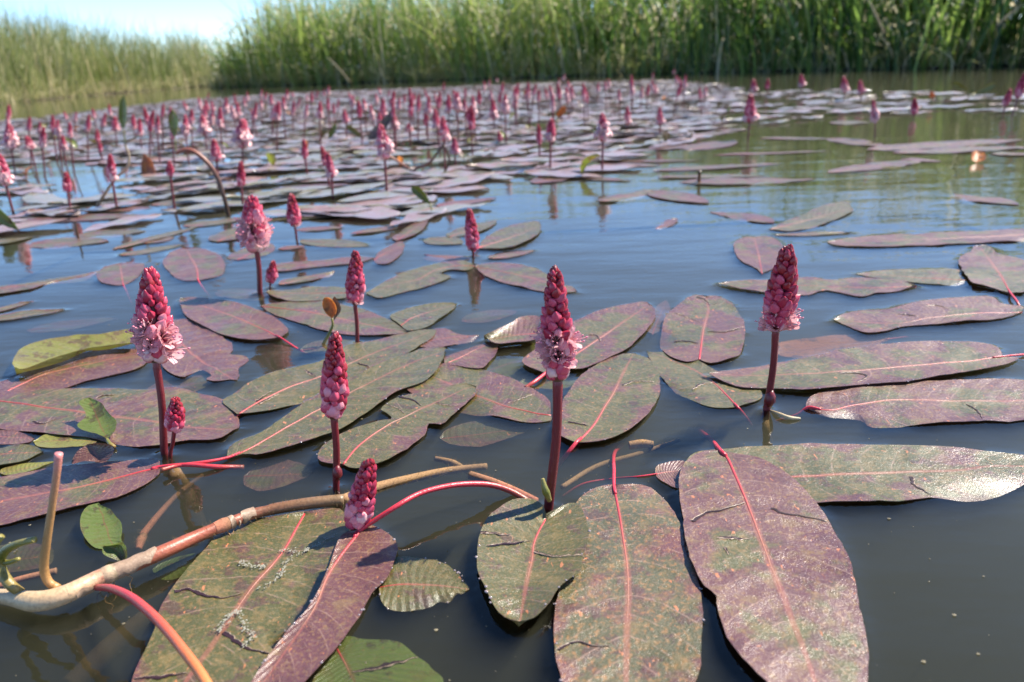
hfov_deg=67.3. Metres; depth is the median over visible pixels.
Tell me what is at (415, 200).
floating leaf
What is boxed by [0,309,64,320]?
floating leaf
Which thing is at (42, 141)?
flower spike
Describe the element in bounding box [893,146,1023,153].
floating leaf
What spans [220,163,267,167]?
floating leaf
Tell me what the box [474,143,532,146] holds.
floating leaf
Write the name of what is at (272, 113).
flower spike
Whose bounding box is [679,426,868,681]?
floating leaf
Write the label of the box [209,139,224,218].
flower spike
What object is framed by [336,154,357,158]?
floating leaf
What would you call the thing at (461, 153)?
young leaf
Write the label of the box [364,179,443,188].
floating leaf
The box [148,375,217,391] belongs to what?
floating leaf
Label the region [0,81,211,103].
reed bank ground
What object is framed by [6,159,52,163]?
floating leaf
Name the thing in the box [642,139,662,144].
floating leaf
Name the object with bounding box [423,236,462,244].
floating leaf
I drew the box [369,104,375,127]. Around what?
flower spike
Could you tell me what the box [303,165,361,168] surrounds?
floating leaf
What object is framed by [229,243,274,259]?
floating leaf
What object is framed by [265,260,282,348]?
flower spike
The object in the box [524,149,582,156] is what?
floating leaf
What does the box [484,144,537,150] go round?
floating leaf
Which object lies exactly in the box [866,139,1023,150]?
floating leaf
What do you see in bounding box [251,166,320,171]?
floating leaf
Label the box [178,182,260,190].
floating leaf
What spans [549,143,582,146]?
floating leaf
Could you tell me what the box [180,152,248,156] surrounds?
floating leaf
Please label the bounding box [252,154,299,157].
floating leaf
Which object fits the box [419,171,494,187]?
floating leaf
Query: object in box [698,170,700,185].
brown twig
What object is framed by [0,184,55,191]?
floating leaf
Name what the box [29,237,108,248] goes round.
floating leaf
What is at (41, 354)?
floating leaf
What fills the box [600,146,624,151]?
floating leaf
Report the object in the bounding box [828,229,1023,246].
floating leaf
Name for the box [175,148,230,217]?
arched stem
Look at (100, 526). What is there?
young leaf
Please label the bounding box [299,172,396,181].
floating leaf
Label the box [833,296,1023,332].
floating leaf
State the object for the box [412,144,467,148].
floating leaf
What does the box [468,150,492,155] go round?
floating leaf
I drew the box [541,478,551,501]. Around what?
stem sheath
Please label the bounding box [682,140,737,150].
floating leaf
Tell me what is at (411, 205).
floating leaf
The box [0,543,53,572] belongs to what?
floating leaf
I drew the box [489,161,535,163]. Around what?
floating leaf
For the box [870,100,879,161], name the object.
flower spike
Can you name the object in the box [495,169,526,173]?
floating leaf
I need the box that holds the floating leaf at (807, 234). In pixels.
[775,232,849,235]
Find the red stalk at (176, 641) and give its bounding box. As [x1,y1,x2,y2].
[94,584,211,681]
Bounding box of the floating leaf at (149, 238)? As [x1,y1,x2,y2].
[112,226,198,249]
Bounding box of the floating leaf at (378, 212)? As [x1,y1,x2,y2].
[300,206,400,218]
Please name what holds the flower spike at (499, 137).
on the pond water
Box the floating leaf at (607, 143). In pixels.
[561,141,616,148]
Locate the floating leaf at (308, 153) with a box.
[286,150,332,154]
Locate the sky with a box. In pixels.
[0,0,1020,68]
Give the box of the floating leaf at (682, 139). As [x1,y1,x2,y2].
[657,137,708,140]
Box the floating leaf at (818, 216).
[769,201,852,230]
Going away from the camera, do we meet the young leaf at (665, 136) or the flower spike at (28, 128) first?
the young leaf at (665, 136)
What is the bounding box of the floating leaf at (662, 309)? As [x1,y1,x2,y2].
[647,300,670,334]
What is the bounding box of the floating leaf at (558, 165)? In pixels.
[528,158,598,169]
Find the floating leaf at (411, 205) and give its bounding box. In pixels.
[362,203,436,208]
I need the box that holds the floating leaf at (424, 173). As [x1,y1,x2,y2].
[383,170,460,177]
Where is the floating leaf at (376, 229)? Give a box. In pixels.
[350,225,404,233]
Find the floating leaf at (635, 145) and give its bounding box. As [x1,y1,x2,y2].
[620,143,660,146]
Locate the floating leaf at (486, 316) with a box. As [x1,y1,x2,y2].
[461,310,517,322]
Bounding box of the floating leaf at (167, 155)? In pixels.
[139,154,183,157]
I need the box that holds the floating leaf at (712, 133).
[663,128,745,139]
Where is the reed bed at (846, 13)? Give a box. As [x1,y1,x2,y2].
[193,0,1023,87]
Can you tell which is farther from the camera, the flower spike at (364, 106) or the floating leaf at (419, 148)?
the flower spike at (364, 106)
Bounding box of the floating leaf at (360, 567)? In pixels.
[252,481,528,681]
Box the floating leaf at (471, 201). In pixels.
[435,198,494,206]
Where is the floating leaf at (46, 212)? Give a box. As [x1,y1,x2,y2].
[26,209,80,215]
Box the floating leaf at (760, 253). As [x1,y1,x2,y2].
[733,236,782,273]
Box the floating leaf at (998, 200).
[951,194,1018,204]
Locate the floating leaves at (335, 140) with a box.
[0,79,1023,161]
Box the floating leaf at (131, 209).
[99,206,150,211]
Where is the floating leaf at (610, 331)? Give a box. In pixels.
[522,301,654,386]
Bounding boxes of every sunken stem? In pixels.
[0,567,57,587]
[60,612,149,681]
[132,533,147,550]
[138,472,203,535]
[168,468,207,529]
[433,456,468,475]
[468,471,538,500]
[560,438,679,489]
[628,438,653,449]
[759,411,773,445]
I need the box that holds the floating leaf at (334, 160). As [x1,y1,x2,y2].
[311,158,361,162]
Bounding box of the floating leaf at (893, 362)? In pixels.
[708,340,1023,389]
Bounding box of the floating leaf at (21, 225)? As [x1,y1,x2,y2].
[0,218,70,232]
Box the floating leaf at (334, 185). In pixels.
[272,184,347,190]
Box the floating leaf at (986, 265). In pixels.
[958,245,1023,305]
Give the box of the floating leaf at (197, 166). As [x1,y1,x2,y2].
[174,162,238,170]
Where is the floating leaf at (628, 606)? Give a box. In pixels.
[553,440,704,681]
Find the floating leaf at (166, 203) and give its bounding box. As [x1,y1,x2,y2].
[151,195,220,205]
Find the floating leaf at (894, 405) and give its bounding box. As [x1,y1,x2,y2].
[774,378,1023,428]
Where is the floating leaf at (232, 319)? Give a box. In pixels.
[180,297,315,358]
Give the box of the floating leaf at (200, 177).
[187,174,221,178]
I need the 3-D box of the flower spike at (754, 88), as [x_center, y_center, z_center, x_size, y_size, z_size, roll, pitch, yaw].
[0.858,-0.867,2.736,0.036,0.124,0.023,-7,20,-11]
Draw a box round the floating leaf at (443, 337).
[418,328,478,347]
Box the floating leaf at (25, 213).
[8,205,78,217]
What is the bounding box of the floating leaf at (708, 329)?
[660,295,744,362]
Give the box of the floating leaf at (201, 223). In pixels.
[183,217,240,226]
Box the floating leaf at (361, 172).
[321,170,383,177]
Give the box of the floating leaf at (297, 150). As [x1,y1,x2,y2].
[283,148,350,152]
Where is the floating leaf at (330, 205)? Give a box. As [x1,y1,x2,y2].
[298,204,396,212]
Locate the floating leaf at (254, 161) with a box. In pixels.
[226,159,261,162]
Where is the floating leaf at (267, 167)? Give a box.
[209,166,303,173]
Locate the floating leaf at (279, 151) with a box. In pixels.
[266,151,291,152]
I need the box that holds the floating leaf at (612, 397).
[558,353,660,468]
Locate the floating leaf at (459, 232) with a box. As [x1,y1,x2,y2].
[446,220,496,236]
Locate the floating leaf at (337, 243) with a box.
[300,239,368,247]
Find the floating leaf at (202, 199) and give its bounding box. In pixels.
[175,195,249,201]
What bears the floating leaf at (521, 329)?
on the pond water
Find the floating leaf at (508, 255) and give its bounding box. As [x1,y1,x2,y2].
[488,250,534,258]
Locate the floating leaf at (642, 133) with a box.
[624,131,669,135]
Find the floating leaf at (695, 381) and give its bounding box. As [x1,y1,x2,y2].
[647,351,761,426]
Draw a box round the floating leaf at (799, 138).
[763,137,830,139]
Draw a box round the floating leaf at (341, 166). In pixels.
[320,163,380,168]
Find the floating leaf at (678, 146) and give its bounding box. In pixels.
[649,143,687,149]
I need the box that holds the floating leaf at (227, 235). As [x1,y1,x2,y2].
[208,227,238,241]
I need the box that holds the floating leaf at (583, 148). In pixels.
[549,146,607,149]
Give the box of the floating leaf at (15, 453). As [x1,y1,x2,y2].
[0,444,42,464]
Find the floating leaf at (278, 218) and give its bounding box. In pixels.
[267,213,355,220]
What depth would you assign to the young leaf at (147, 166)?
1.39 m
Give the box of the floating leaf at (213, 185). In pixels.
[145,183,233,194]
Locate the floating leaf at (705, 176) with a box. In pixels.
[657,174,765,177]
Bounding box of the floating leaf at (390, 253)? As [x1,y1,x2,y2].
[374,241,404,263]
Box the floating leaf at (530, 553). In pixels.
[475,498,590,626]
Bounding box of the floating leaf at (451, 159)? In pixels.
[412,155,481,163]
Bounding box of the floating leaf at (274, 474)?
[243,459,312,491]
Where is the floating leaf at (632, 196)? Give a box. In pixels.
[599,190,650,201]
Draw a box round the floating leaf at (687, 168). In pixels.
[653,163,780,170]
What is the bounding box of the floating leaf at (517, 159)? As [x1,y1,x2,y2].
[499,157,584,161]
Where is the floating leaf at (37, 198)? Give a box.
[22,193,65,204]
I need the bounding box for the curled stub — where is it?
[0,534,36,593]
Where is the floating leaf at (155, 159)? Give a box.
[149,157,201,161]
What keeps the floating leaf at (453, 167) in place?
on the pond water
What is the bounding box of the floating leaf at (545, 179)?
[530,172,576,183]
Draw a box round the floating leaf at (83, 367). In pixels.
[0,349,145,390]
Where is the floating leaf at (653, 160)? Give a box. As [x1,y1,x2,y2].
[618,160,694,161]
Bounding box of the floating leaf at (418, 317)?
[390,302,456,330]
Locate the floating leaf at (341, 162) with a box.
[333,159,380,164]
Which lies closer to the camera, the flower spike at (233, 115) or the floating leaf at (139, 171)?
the floating leaf at (139, 171)
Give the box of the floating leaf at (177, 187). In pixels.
[137,179,233,193]
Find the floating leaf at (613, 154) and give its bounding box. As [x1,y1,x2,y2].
[574,151,643,156]
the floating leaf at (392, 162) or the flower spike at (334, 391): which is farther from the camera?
the floating leaf at (392, 162)
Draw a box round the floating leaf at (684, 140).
[654,138,694,146]
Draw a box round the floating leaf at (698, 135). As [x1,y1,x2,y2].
[675,134,716,137]
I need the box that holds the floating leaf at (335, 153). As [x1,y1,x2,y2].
[289,152,345,158]
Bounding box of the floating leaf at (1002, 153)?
[991,152,1023,154]
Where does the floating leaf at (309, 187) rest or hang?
on the pond water
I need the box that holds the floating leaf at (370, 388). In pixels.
[160,346,445,471]
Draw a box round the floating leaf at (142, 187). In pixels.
[121,186,155,189]
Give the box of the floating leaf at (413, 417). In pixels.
[316,384,476,468]
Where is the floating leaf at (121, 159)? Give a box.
[114,152,174,160]
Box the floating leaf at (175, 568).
[152,553,198,580]
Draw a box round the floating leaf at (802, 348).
[778,334,931,358]
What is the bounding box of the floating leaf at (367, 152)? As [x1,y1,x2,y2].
[353,150,425,154]
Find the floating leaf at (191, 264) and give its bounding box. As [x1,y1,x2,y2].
[162,247,224,298]
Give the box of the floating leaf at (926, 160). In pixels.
[901,158,942,161]
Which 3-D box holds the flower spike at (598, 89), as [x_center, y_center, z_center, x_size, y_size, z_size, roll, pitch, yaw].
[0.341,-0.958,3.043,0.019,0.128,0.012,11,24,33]
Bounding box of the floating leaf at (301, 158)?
[268,154,334,162]
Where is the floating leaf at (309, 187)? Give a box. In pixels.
[248,186,330,193]
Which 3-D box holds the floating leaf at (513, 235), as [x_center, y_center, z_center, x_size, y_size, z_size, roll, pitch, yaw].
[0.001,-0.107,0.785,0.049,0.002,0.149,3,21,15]
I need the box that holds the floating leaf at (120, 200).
[100,195,176,203]
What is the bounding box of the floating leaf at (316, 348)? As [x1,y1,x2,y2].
[301,340,354,354]
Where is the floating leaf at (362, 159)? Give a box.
[339,157,390,160]
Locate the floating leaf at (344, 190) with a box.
[295,180,392,198]
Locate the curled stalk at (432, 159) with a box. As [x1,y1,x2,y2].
[413,145,449,171]
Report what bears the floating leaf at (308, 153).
on the pond water
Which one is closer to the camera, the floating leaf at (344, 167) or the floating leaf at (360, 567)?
the floating leaf at (360, 567)
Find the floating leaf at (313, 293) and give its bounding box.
[266,286,345,301]
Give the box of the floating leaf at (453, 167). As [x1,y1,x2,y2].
[447,163,491,169]
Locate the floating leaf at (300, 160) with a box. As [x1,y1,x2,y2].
[275,157,335,164]
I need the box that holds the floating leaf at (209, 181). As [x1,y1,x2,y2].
[156,177,232,187]
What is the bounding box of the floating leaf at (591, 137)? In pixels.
[564,133,623,141]
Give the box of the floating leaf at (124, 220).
[82,213,161,231]
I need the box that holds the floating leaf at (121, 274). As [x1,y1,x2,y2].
[96,262,144,310]
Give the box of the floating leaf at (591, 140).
[542,139,597,142]
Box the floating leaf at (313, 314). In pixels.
[260,300,407,334]
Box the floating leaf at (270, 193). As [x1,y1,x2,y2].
[226,189,302,198]
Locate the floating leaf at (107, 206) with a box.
[54,200,148,214]
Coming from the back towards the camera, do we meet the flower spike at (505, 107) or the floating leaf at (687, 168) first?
the flower spike at (505, 107)
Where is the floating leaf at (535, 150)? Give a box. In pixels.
[513,148,552,152]
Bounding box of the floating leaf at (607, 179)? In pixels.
[577,177,630,180]
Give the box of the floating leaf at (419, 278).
[366,260,474,297]
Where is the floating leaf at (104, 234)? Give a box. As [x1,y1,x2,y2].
[76,229,145,238]
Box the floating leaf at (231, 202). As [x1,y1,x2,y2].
[176,195,297,211]
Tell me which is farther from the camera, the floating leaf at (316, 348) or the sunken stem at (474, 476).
the floating leaf at (316, 348)
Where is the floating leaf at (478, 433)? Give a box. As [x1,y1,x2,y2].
[440,420,528,446]
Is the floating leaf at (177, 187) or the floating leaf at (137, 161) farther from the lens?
the floating leaf at (137, 161)
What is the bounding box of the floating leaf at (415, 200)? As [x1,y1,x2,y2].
[390,195,436,205]
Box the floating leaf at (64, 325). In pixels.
[26,318,116,332]
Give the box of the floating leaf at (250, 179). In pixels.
[222,177,267,188]
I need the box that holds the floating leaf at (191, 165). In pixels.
[176,163,213,166]
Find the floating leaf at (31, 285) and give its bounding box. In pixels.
[0,271,97,293]
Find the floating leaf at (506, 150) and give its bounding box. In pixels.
[491,146,525,153]
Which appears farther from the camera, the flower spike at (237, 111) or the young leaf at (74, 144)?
the flower spike at (237, 111)
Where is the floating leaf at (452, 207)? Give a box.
[400,201,490,214]
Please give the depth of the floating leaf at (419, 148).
1.63 m
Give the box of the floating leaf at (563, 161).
[536,160,569,168]
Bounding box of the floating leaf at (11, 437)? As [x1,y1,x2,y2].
[0,429,34,444]
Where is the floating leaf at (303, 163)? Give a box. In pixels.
[246,160,322,165]
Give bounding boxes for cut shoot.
[39,451,62,588]
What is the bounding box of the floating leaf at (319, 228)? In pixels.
[297,226,342,230]
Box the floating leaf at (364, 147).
[350,146,402,149]
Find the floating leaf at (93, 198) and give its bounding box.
[47,193,137,204]
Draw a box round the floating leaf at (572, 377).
[520,369,583,389]
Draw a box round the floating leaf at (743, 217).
[710,212,773,223]
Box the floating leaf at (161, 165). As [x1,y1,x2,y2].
[129,163,179,166]
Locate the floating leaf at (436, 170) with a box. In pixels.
[392,168,463,174]
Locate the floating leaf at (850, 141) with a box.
[827,138,882,145]
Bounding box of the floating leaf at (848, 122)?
[830,120,868,124]
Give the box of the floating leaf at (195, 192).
[146,187,218,197]
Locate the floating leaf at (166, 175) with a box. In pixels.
[141,173,200,176]
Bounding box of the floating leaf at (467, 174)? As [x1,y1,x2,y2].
[426,171,486,176]
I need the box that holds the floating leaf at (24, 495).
[0,458,243,525]
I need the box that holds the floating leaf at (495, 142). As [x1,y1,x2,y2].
[467,141,525,144]
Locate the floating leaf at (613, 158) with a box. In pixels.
[596,153,649,160]
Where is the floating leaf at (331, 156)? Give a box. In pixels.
[291,155,346,164]
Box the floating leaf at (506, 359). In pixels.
[481,342,546,390]
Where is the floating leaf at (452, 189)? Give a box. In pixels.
[377,185,488,192]
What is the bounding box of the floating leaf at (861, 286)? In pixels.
[717,277,916,296]
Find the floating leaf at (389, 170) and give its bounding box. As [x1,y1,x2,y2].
[369,167,414,178]
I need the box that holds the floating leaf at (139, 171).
[125,164,181,174]
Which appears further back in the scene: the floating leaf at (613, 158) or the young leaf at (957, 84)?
the young leaf at (957, 84)
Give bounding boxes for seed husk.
[770,410,800,419]
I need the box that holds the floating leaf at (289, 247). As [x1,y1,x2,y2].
[279,245,303,249]
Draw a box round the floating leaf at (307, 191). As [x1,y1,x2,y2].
[259,189,317,199]
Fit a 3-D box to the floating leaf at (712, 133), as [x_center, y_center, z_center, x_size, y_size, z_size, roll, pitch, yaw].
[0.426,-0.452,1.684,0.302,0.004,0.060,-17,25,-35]
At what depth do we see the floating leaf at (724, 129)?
1.76 m
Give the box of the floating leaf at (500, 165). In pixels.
[465,162,541,167]
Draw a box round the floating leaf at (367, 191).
[346,189,381,193]
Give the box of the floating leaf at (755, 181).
[679,177,815,184]
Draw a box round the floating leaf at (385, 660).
[312,636,442,681]
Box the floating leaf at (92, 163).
[85,156,137,165]
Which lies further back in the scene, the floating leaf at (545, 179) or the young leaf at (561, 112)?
the young leaf at (561, 112)
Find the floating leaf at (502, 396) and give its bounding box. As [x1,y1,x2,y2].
[407,362,551,422]
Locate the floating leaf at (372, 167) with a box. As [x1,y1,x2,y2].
[359,163,404,169]
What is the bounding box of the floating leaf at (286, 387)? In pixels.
[223,329,436,415]
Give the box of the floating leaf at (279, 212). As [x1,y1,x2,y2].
[263,209,330,215]
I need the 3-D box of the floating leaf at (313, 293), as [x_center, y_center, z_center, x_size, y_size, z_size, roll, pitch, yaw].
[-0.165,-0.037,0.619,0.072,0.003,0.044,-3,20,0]
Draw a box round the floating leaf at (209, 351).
[162,319,248,380]
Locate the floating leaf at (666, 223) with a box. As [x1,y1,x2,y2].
[653,218,677,229]
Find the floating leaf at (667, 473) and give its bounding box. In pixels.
[561,460,684,497]
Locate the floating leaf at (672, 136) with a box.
[655,134,686,137]
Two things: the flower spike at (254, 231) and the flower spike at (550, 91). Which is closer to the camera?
the flower spike at (254, 231)
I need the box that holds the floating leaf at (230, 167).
[196,163,257,169]
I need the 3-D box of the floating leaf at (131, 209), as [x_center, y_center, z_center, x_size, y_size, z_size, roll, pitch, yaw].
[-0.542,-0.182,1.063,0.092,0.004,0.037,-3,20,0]
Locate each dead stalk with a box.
[95,135,139,206]
[672,0,679,25]
[868,0,884,33]
[996,4,1023,25]
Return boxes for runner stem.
[0,491,343,611]
[344,462,487,503]
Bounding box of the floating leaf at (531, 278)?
[475,262,576,292]
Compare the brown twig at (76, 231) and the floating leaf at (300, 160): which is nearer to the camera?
the brown twig at (76, 231)
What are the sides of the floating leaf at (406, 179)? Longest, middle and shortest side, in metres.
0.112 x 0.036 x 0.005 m
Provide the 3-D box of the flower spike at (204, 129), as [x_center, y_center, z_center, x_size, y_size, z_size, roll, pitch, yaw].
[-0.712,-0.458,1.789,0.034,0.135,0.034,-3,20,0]
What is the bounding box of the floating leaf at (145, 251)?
[120,244,182,255]
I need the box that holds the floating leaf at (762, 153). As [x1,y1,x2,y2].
[719,151,823,154]
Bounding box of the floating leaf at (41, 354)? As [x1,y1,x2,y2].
[12,329,132,373]
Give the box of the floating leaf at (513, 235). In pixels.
[474,221,540,251]
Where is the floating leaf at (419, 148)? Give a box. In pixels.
[396,147,423,149]
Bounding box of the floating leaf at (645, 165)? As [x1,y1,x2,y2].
[599,163,658,166]
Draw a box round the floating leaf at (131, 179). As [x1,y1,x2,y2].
[115,174,205,181]
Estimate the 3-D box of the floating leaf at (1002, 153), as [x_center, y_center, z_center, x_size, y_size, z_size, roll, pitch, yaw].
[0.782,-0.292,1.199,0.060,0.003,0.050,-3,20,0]
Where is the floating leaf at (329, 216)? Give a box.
[301,207,410,216]
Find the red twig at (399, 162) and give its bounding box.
[390,155,417,171]
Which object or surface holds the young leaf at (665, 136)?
on the pond water
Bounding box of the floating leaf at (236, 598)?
[132,508,348,681]
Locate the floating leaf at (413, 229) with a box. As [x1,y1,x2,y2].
[393,220,427,240]
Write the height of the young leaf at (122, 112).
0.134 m
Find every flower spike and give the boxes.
[0,124,20,199]
[0,154,23,247]
[4,114,10,125]
[6,105,11,119]
[24,136,41,193]
[25,117,31,167]
[36,121,40,136]
[39,126,46,179]
[50,115,60,183]
[54,120,66,196]
[58,135,67,164]
[62,171,75,236]
[67,122,77,197]
[73,111,76,135]
[83,114,90,182]
[92,108,96,128]
[95,129,100,155]
[97,140,106,184]
[100,113,106,135]
[106,154,123,243]
[107,104,112,128]
[111,116,120,144]
[125,266,192,549]
[130,115,136,138]
[136,118,142,147]
[143,107,153,146]
[147,110,153,184]
[155,114,161,185]
[160,104,164,170]
[164,396,197,551]
[166,160,179,243]
[169,129,175,182]
[180,114,191,180]
[183,101,188,116]
[188,109,194,172]
[196,114,211,171]
[198,97,206,137]
[202,105,208,141]
[204,99,209,115]
[208,109,214,140]
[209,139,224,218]
[210,100,216,133]
[216,107,224,170]
[222,98,229,136]
[229,119,252,190]
[230,105,236,126]
[234,102,241,123]
[234,195,274,355]
[236,160,245,210]
[242,97,246,120]
[245,91,248,120]
[250,103,257,142]
[258,99,262,125]
[263,91,266,110]
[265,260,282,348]
[268,94,274,133]
[270,105,275,134]
[273,101,280,175]
[281,96,286,139]
[284,89,288,109]
[286,193,305,286]
[291,101,294,130]
[296,98,300,115]
[301,139,310,204]
[303,104,308,137]
[310,92,313,113]
[315,101,323,166]
[320,146,332,217]
[320,331,349,510]
[325,152,338,232]
[326,97,330,128]
[332,103,335,123]
[342,109,350,158]
[344,250,370,418]
[344,458,376,638]
[350,95,355,125]
[356,100,364,166]
[361,98,367,129]
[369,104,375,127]
[373,124,395,225]
[374,93,378,114]
[376,112,381,123]
[379,98,387,118]
[388,91,394,129]
[389,116,399,148]
[391,101,396,167]
[395,97,400,122]
[402,94,405,111]
[404,123,413,162]
[408,87,413,128]
[408,96,412,166]
[413,92,414,117]
[414,94,420,159]
[423,108,428,159]
[424,96,431,159]
[432,108,442,168]
[434,92,437,111]
[436,91,441,157]
[439,116,450,199]
[445,94,450,155]
[449,137,460,185]
[452,90,456,119]
[452,92,461,156]
[463,98,467,154]
[464,208,479,311]
[467,105,474,171]
[471,95,477,170]
[477,90,481,118]
[482,81,485,105]
[487,79,490,104]
[488,98,498,128]
[497,131,502,157]
[498,93,500,114]
[499,82,503,118]
[500,94,509,168]
[511,100,517,117]
[512,86,517,126]
[514,83,518,124]
[524,89,527,110]
[526,82,530,123]
[529,84,536,123]
[530,265,587,618]
[536,124,541,183]
[537,90,540,122]
[544,88,548,109]
[545,118,555,199]
[548,85,556,144]
[549,94,554,161]
[556,83,561,119]
[564,87,570,118]
[567,80,570,99]
[570,85,574,109]
[581,83,586,125]
[585,87,588,120]
[593,112,612,198]
[596,82,600,101]
[603,81,607,109]
[608,78,610,98]
[617,90,621,120]
[624,106,631,147]
[629,75,632,109]
[629,83,634,127]
[639,86,643,108]
[646,83,649,109]
[650,79,653,102]
[653,83,658,102]
[655,107,665,157]
[673,83,682,114]
[675,75,678,97]
[682,75,686,108]
[698,87,703,114]
[702,86,707,109]
[742,93,759,163]
[749,79,758,98]
[755,244,803,445]
[765,79,769,90]
[798,74,806,91]
[840,76,850,99]
[857,80,866,101]
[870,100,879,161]
[910,97,918,136]
[1002,89,1011,113]
[1005,73,1023,136]
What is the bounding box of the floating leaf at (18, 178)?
[13,175,27,179]
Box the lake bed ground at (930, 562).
[0,124,1023,681]
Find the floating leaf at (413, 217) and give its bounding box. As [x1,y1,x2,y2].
[388,207,446,226]
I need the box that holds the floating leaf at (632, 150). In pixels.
[610,149,656,151]
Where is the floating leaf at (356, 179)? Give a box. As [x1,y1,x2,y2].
[341,175,420,181]
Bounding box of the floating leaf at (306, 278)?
[278,271,333,284]
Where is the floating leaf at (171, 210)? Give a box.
[161,208,223,211]
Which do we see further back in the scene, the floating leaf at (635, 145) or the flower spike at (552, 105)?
the flower spike at (552, 105)
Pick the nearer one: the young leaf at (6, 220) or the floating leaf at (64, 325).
the floating leaf at (64, 325)
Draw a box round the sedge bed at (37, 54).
[0,0,230,104]
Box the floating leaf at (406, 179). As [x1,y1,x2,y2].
[368,175,429,180]
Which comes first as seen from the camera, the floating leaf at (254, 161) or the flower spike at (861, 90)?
the floating leaf at (254, 161)
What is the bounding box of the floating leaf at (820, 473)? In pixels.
[679,443,1023,502]
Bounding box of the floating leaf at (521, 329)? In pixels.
[484,315,539,343]
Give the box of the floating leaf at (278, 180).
[224,177,294,188]
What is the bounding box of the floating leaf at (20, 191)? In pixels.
[0,187,48,194]
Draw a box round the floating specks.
[1,285,996,680]
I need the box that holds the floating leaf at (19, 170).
[10,169,24,171]
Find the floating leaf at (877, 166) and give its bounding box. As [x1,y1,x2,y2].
[828,159,923,172]
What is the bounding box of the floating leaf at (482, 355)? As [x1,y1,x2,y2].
[444,341,498,368]
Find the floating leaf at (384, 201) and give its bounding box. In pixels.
[311,194,426,211]
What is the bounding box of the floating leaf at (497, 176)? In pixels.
[440,170,512,178]
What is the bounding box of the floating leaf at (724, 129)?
[705,128,743,130]
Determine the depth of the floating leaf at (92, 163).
1.66 m
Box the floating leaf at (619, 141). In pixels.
[583,136,644,144]
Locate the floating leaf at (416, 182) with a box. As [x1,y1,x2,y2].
[394,177,447,184]
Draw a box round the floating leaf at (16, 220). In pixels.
[11,219,27,221]
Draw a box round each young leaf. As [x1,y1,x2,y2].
[0,209,18,229]
[24,166,31,178]
[65,138,77,147]
[72,443,114,463]
[77,397,115,447]
[80,503,125,548]
[102,542,126,560]
[118,94,126,145]
[141,153,155,174]
[168,110,177,150]
[266,152,275,174]
[321,130,328,136]
[321,297,336,344]
[328,124,336,138]
[333,296,340,320]
[347,125,364,139]
[368,112,391,139]
[411,186,432,210]
[459,151,466,169]
[553,107,565,141]
[580,154,600,190]
[660,132,668,151]
[929,92,934,105]
[951,82,966,89]
[953,83,997,103]
[971,150,985,161]
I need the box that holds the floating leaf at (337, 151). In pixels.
[310,149,358,152]
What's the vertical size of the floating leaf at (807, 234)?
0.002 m
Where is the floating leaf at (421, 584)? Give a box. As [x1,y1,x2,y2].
[378,556,468,611]
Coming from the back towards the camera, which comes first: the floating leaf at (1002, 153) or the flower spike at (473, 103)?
the flower spike at (473, 103)
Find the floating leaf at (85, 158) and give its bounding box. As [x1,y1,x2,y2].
[62,155,119,159]
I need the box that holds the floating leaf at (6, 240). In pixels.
[0,237,30,243]
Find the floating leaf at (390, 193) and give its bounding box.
[336,188,432,202]
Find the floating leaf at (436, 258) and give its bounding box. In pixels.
[423,254,469,261]
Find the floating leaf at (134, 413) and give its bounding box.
[0,387,239,446]
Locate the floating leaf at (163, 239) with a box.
[142,237,173,243]
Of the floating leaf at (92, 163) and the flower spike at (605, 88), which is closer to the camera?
the floating leaf at (92, 163)
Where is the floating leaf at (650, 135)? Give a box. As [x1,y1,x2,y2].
[636,133,658,136]
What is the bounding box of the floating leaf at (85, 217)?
[14,214,143,222]
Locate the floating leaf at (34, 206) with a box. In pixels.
[6,193,123,211]
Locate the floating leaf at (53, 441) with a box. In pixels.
[33,434,96,447]
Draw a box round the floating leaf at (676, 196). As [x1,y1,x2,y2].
[647,190,708,202]
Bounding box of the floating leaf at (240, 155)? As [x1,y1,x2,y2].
[225,154,256,156]
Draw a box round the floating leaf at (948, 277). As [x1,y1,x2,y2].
[857,268,968,285]
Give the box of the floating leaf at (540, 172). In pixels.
[523,169,603,177]
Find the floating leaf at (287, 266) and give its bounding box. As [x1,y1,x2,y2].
[276,256,374,270]
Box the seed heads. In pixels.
[203,0,1017,80]
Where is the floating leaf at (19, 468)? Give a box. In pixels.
[0,461,53,474]
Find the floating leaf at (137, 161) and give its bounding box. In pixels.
[97,159,141,163]
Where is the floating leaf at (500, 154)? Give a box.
[482,150,528,156]
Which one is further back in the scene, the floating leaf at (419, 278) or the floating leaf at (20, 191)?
the floating leaf at (20, 191)
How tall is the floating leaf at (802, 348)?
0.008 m
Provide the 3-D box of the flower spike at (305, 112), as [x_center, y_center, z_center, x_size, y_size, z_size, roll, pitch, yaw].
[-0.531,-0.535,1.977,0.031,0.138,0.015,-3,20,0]
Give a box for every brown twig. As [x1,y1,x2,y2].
[74,221,79,237]
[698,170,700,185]
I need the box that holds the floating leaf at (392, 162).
[359,160,410,164]
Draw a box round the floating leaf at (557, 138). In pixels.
[522,136,576,140]
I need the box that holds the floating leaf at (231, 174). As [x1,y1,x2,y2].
[208,169,270,175]
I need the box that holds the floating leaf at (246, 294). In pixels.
[215,289,277,300]
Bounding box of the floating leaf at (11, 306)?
[0,301,29,311]
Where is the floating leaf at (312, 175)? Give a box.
[243,172,325,186]
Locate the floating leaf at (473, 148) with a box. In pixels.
[437,146,496,149]
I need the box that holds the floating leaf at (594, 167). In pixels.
[550,164,641,170]

